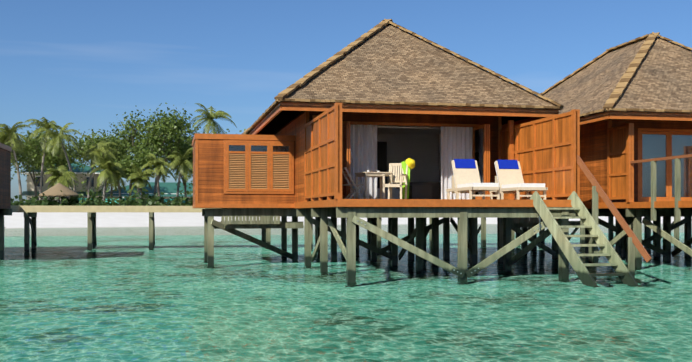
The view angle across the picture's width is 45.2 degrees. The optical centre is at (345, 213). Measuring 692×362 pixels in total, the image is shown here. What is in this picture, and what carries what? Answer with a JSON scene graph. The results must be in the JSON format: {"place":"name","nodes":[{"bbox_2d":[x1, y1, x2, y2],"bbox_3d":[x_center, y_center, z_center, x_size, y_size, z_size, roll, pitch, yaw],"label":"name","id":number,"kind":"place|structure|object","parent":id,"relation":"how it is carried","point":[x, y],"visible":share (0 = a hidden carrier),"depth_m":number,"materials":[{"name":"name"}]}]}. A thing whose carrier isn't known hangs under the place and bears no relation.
{"place":"outdoors","nodes":[
{"label":"outdoors","id":0,"kind":"place"},
{"bbox_2d":[4,212,683,228],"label":"island beach","id":1,"kind":"structure","parent":0,"point":[14,220],"depth_m":91.91,"materials":[{"name":"white sand"}]},
{"bbox_2d":[0,136,20,158],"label":"tree","id":2,"kind":"object","parent":1,"relation":"on","point":[4,141],"visible":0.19,"depth_m":110.33,"materials":[{"name":"green plant"}]},
{"bbox_2d":[5,142,18,173],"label":"palm","id":3,"kind":"object","parent":1,"relation":"on","point":[7,144],"visible":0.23,"depth_m":105.13,"materials":[{"name":"green plant"}]},
{"bbox_2d":[0,128,27,178],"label":"broadleaf tree","id":4,"kind":"object","parent":1,"relation":"on","point":[14,161],"visible":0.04,"depth_m":120.75,"materials":[{"name":"green plant"}]},
{"bbox_2d":[0,122,30,200],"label":"palm","id":5,"kind":"object","parent":1,"relation":"on","point":[7,131],"visible":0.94,"depth_m":108.70,"materials":[{"name":"green plant"}]},
{"bbox_2d":[11,140,35,165],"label":"broadleaf tree","id":6,"kind":"object","parent":1,"relation":"on","point":[22,153],"visible":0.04,"depth_m":121.34,"materials":[{"name":"green plant"}]},
{"bbox_2d":[11,125,64,195],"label":"broadleaf tree","id":7,"kind":"object","parent":1,"relation":"on","point":[33,146],"visible":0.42,"depth_m":123.12,"materials":[{"name":"green plant"}]},
{"bbox_2d":[25,117,66,199],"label":"palm","id":8,"kind":"object","parent":1,"relation":"on","point":[44,124],"visible":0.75,"depth_m":114.82,"materials":[{"name":"green plant"}]},
{"bbox_2d":[22,140,81,198],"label":"broadleaf tree","id":9,"kind":"object","parent":1,"relation":"on","point":[35,163],"visible":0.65,"depth_m":121.37,"materials":[{"name":"green plant"}]},
{"bbox_2d":[35,123,81,192],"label":"palm","id":10,"kind":"object","parent":1,"relation":"on","point":[52,145],"visible":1,"depth_m":107.91,"materials":[{"name":"green plant"}]},
{"bbox_2d":[39,183,78,202],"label":"thatched parasol","id":11,"kind":"object","parent":1,"relation":"on","point":[54,190],"visible":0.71,"depth_m":100.20,"materials":[{"name":"beige plant"}]},
{"bbox_2d":[44,165,78,205],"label":"palm","id":12,"kind":"object","parent":1,"relation":"on","point":[60,176],"visible":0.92,"depth_m":104.81,"materials":[{"name":"green plant"}]},
{"bbox_2d":[21,162,106,203],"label":"resort building","id":13,"kind":"structure","parent":1,"relation":"on","point":[30,191],"depth_m":129.25,"materials":[{"name":"green metal"}]},
{"bbox_2d":[48,128,132,195],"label":"broadleaf tree","id":14,"kind":"object","parent":1,"relation":"on","point":[83,147],"visible":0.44,"depth_m":117.96,"materials":[{"name":"green plant"}]},
{"bbox_2d":[66,129,130,198],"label":"broadleaf tree","id":15,"kind":"object","parent":1,"relation":"on","point":[111,192],"visible":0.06,"depth_m":124.87,"materials":[{"name":"green plant"}]},
{"bbox_2d":[80,135,117,197],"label":"palm","id":16,"kind":"object","parent":1,"relation":"on","point":[92,153],"visible":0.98,"depth_m":111.63,"materials":[{"name":"green plant"}]},
{"bbox_2d":[11,188,192,205],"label":"bushes","id":17,"kind":"object","parent":1,"relation":"on","point":[97,201],"visible":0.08,"depth_m":101.00,"materials":[{"name":"green plant"}]},
{"bbox_2d":[90,154,126,200],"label":"palm","id":18,"kind":"object","parent":1,"relation":"on","point":[107,166],"visible":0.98,"depth_m":105.09,"materials":[{"name":"green plant"}]},
{"bbox_2d":[103,166,130,200],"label":"palm","id":19,"kind":"object","parent":1,"relation":"on","point":[118,184],"visible":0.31,"depth_m":108.31,"materials":[{"name":"green plant"}]},
{"bbox_2d":[78,198,184,205],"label":"turquoise hoarding","id":20,"kind":"object","parent":1,"relation":"on","point":[165,200],"visible":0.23,"depth_m":110.71,"materials":[{"name":"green plant"}]},
{"bbox_2d":[112,145,167,199],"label":"broadleaf tree","id":21,"kind":"object","parent":1,"relation":"on","point":[139,160],"visible":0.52,"depth_m":109.47,"materials":[{"name":"green plant"}]},
{"bbox_2d":[127,164,153,202],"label":"palm","id":22,"kind":"object","parent":1,"relation":"on","point":[139,180],"visible":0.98,"depth_m":105.84,"materials":[{"name":"green plant"}]},
{"bbox_2d":[105,105,178,197],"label":"broadleaf tree","id":23,"kind":"object","parent":1,"relation":"on","point":[123,134],"visible":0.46,"depth_m":118.05,"materials":[{"name":"green plant"}]},
{"bbox_2d":[105,182,192,200],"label":"resort building","id":24,"kind":"structure","parent":1,"relation":"on","point":[169,189],"depth_m":136.47,"materials":[{"name":"green metal"}]},
{"bbox_2d":[140,153,174,196],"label":"palm","id":25,"kind":"object","parent":1,"relation":"on","point":[156,164],"visible":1,"depth_m":107.35,"materials":[{"name":"green plant"}]},
{"bbox_2d":[118,102,201,198],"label":"broadleaf tree","id":26,"kind":"object","parent":1,"relation":"on","point":[171,124],"visible":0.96,"depth_m":115.44,"materials":[{"name":"green plant"}]},
{"bbox_2d":[165,147,192,196],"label":"palm","id":27,"kind":"object","parent":1,"relation":"on","point":[183,163],"visible":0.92,"depth_m":111.90,"materials":[{"name":"green plant"}]},
{"bbox_2d":[162,128,199,197],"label":"broadleaf tree","id":28,"kind":"object","parent":1,"relation":"on","point":[184,150],"visible":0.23,"depth_m":122.47,"materials":[{"name":"green plant"}]},
{"bbox_2d":[189,103,235,135],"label":"palm","id":29,"kind":"object","parent":1,"relation":"on","point":[211,116],"visible":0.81,"depth_m":115.92,"materials":[{"name":"green plant"}]},
{"bbox_2d":[0,224,691,361],"bbox_3d":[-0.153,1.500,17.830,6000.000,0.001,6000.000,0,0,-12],"label":"lagoon water","id":30,"kind":"structure","parent":0,"point":[123,294],"depth_m":13.62,"materials":[{"name":"teal liquid"}]},
{"bbox_2d":[0,0,691,202],"label":"sky","id":31,"kind":"structure","parent":0,"point":[83,63],"materials":[{"name":"blue"}]},
{"label":"lagoon seabed","id":32,"kind":"object","parent":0,"visible":0},
{"bbox_2d":[0,143,19,257],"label":"bungalow","id":33,"kind":"object","parent":32,"relation":"on","point":[7,207],"visible":0.88,"depth_m":27.76,"materials":[{"name":"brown wood"}]},
{"bbox_2d":[20,206,678,249],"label":"jetty walkway","id":34,"kind":"structure","parent":32,"relation":"on","point":[32,211],"depth_m":34.58,"materials":[{"name":"brown wood"}]},
{"bbox_2d":[192,103,579,223],"bbox_3d":[-0.046,-1.215,23.969,8.485,3.070,12.035,0,0,-12],"label":"villa","id":35,"kind":"object","parent":32,"relation":"on","point":[298,163],"visible":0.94,"depth_m":22.74,"materials":[{"name":"brown wood"}]},
{"bbox_2d":[342,167,362,198],"bbox_3d":[0.153,-0.723,21.218,0.495,0.874,0.525,0,0,-12],"label":"folding chair","id":36,"kind":"object","parent":35,"relation":"on","point":[349,184],"visible":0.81,"depth_m":21.01,"materials":[{"name":"grey wood"}]},
{"bbox_2d":[355,170,392,198],"bbox_3d":[0.714,-0.700,21.439,0.760,0.800,0.760,0,0,-20],"label":"deck table","id":37,"kind":"object","parent":35,"relation":"on","point":[370,174],"visible":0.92,"depth_m":21.21,"materials":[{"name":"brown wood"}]},
{"bbox_2d":[202,207,568,281],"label":"support posts","id":38,"kind":"object","parent":35,"relation":"attached to","point":[324,223],"visible":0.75,"depth_m":22.82,"materials":[{"name":"grey wood"}]},
{"bbox_2d":[382,158,414,198],"bbox_3d":[1.360,-0.854,21.107,0.702,1.115,0.710,0,0,20],"label":"slatted chair","id":39,"kind":"object","parent":35,"relation":"on","point":[405,168],"visible":0.96,"depth_m":21.25,"materials":[{"name":"brown wood"}]},
{"bbox_2d":[242,19,563,134],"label":"roof","id":40,"kind":"structure","parent":35,"relation":"attached to","point":[386,66],"depth_m":22.00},
{"bbox_2d":[446,159,500,198],"bbox_3d":[3.023,-0.817,19.860,0.710,1.033,1.950,0,0,-10],"label":"lounger","id":41,"kind":"object","parent":35,"relation":"on","point":[465,177],"visible":0.88,"depth_m":20.23,"materials":[{"name":"white wood"}]},
{"bbox_2d":[489,160,547,199],"bbox_3d":[4.149,-0.817,20.151,0.741,1.033,1.962,0,0,-12],"label":"lounger","id":42,"kind":"object","parent":35,"relation":"on","point":[509,178],"visible":0.88,"depth_m":20.51,"materials":[{"name":"white wood"}]},
{"bbox_2d":[530,155,651,285],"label":"stairs","id":43,"kind":"structure","parent":35,"relation":"attached to","point":[609,253],"depth_m":18.00,"materials":[{"name":"grey wood"}]},
{"bbox_2d":[512,119,691,222],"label":"villa","id":44,"kind":"object","parent":32,"relation":"on","point":[644,165],"visible":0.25,"depth_m":24.27,"materials":[{"name":"brown wood"}]},
{"bbox_2d":[497,208,691,266],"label":"support posts","id":45,"kind":"object","parent":44,"relation":"attached to","point":[619,241],"visible":0.25,"depth_m":25.84,"materials":[{"name":"grey wood"}]},
{"bbox_2d":[537,32,691,124],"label":"roof","id":46,"kind":"structure","parent":44,"relation":"attached to","point":[647,77],"depth_m":24.57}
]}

